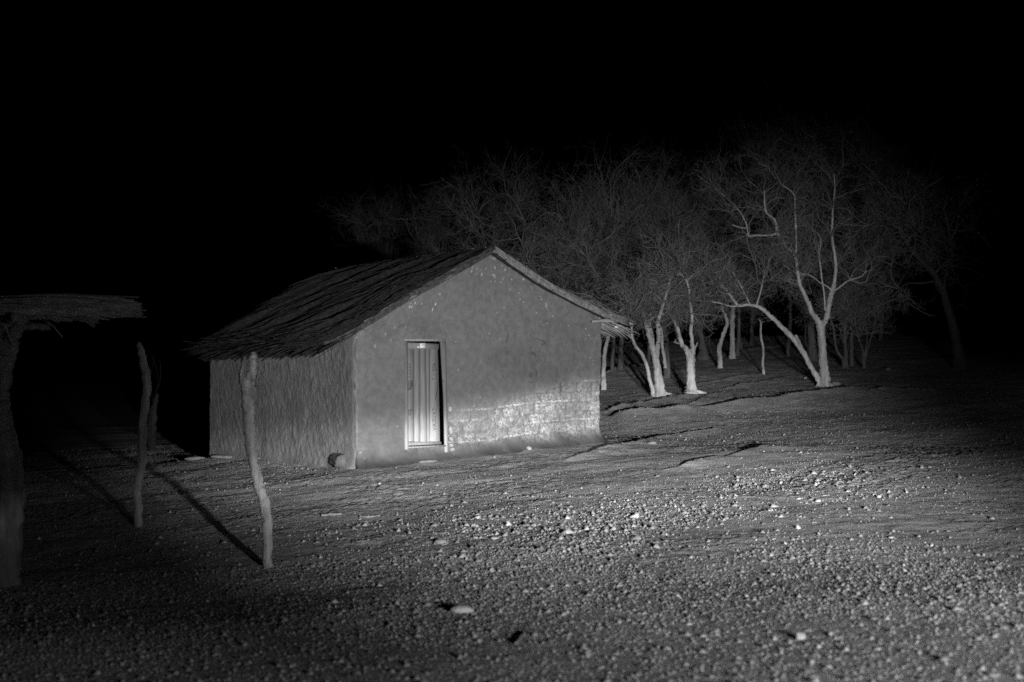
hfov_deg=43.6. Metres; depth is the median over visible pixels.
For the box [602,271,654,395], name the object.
bare tree
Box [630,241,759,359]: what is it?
bare tree
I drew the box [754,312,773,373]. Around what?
bare tree
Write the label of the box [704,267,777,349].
bare tree
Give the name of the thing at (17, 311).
thatch shelter
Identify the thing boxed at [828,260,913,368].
bare tree
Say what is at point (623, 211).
bare tree
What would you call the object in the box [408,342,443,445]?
door
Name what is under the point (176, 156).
sky
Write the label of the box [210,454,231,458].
stone slab
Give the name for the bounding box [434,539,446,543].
stone
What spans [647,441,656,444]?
stone
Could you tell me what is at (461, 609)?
stone
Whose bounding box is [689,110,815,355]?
bare tree
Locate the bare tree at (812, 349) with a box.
[745,202,842,360]
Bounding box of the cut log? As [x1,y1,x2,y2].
[329,453,347,468]
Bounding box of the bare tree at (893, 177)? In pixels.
[807,120,952,339]
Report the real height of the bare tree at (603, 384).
5.570 m
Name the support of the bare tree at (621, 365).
on the ground
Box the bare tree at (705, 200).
[625,116,749,347]
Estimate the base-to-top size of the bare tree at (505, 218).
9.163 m
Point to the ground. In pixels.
(70, 402)
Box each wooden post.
[133,341,160,527]
[239,351,273,567]
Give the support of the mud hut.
on the ground
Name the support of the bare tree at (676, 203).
on the ground
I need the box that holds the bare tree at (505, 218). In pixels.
[422,137,585,277]
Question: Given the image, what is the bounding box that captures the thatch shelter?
[0,293,145,587]
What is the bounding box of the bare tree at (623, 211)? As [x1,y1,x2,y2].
[521,120,712,369]
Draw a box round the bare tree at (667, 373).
[599,213,736,378]
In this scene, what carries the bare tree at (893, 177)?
on the ground
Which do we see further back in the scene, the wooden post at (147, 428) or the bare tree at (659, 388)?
the bare tree at (659, 388)
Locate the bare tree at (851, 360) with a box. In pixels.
[800,188,908,365]
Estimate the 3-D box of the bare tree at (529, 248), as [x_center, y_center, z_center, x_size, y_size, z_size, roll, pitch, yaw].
[1.819,-1.905,39.292,5.310,7.012,4.529,0,0,-20]
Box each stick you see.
[321,513,341,515]
[359,515,379,517]
[514,631,526,644]
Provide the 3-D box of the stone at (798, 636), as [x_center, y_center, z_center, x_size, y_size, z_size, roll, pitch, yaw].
[1.692,1.733,7.498,0.068,0.051,0.052,0,0,0]
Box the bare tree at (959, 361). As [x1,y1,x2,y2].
[793,145,999,368]
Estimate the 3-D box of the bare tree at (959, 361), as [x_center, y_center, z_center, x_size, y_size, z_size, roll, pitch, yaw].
[11.145,-2.352,36.926,5.759,6.753,4.390,0,0,0]
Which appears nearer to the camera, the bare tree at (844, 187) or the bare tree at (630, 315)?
the bare tree at (630, 315)
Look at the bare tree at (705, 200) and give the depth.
44.69 m
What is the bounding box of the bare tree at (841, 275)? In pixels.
[788,221,898,367]
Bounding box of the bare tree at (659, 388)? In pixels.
[581,223,719,396]
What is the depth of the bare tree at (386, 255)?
67.80 m
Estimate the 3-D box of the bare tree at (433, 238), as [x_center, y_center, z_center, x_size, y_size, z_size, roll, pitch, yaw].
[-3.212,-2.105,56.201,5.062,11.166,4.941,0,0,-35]
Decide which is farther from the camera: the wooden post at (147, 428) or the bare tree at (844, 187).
the bare tree at (844, 187)
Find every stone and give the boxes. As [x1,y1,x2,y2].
[418,459,436,462]
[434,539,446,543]
[450,605,473,612]
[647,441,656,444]
[794,633,805,639]
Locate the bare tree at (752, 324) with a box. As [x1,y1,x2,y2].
[712,226,793,344]
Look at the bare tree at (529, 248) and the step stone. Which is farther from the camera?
the bare tree at (529, 248)
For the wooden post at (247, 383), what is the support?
on the ground
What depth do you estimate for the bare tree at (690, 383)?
33.28 m
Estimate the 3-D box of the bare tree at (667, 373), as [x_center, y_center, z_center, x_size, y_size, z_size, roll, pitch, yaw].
[4.551,-1.323,37.639,4.210,5.227,4.653,0,0,0]
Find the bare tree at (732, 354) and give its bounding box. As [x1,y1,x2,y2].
[682,206,780,358]
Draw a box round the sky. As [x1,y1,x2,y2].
[0,0,1023,346]
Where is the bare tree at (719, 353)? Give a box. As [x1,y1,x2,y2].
[679,219,768,367]
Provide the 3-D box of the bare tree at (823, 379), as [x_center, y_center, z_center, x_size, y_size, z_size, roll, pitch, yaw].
[6.782,-2.280,34.091,7.539,7.329,3.534,0,0,0]
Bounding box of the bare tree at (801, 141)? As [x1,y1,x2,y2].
[723,75,862,356]
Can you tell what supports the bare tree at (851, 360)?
on the ground
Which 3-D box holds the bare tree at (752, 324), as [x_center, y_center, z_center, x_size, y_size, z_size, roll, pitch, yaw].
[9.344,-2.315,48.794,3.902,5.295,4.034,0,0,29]
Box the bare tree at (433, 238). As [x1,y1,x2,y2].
[380,171,504,257]
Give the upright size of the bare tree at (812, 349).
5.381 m
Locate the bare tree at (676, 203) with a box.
[577,146,723,365]
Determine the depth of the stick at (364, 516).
16.37 m
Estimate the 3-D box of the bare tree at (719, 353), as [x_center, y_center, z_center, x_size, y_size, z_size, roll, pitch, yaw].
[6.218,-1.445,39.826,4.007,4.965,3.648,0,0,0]
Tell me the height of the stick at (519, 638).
0.044 m
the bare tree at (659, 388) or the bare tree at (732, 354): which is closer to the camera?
the bare tree at (659, 388)
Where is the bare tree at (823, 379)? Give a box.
[625,119,901,386]
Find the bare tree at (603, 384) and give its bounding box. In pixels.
[539,194,669,389]
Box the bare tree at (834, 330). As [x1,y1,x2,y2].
[789,265,857,367]
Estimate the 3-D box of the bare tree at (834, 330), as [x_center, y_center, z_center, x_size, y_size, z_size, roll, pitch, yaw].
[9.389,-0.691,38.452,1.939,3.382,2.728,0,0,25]
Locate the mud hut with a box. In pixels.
[179,245,641,468]
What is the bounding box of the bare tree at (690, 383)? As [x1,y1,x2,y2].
[614,216,752,393]
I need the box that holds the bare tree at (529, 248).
[486,166,662,305]
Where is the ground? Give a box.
[0,332,1023,681]
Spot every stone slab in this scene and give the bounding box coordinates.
[184,456,204,460]
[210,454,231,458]
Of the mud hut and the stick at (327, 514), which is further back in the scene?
the mud hut
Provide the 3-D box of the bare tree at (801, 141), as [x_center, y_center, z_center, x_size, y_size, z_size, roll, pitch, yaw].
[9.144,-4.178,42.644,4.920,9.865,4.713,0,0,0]
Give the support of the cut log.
on the ground
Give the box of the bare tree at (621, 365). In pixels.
[559,225,680,369]
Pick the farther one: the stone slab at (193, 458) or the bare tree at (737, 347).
the bare tree at (737, 347)
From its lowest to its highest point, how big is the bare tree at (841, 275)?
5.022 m
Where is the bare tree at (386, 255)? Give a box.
[313,179,426,270]
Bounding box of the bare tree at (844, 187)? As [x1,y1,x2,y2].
[792,89,916,345]

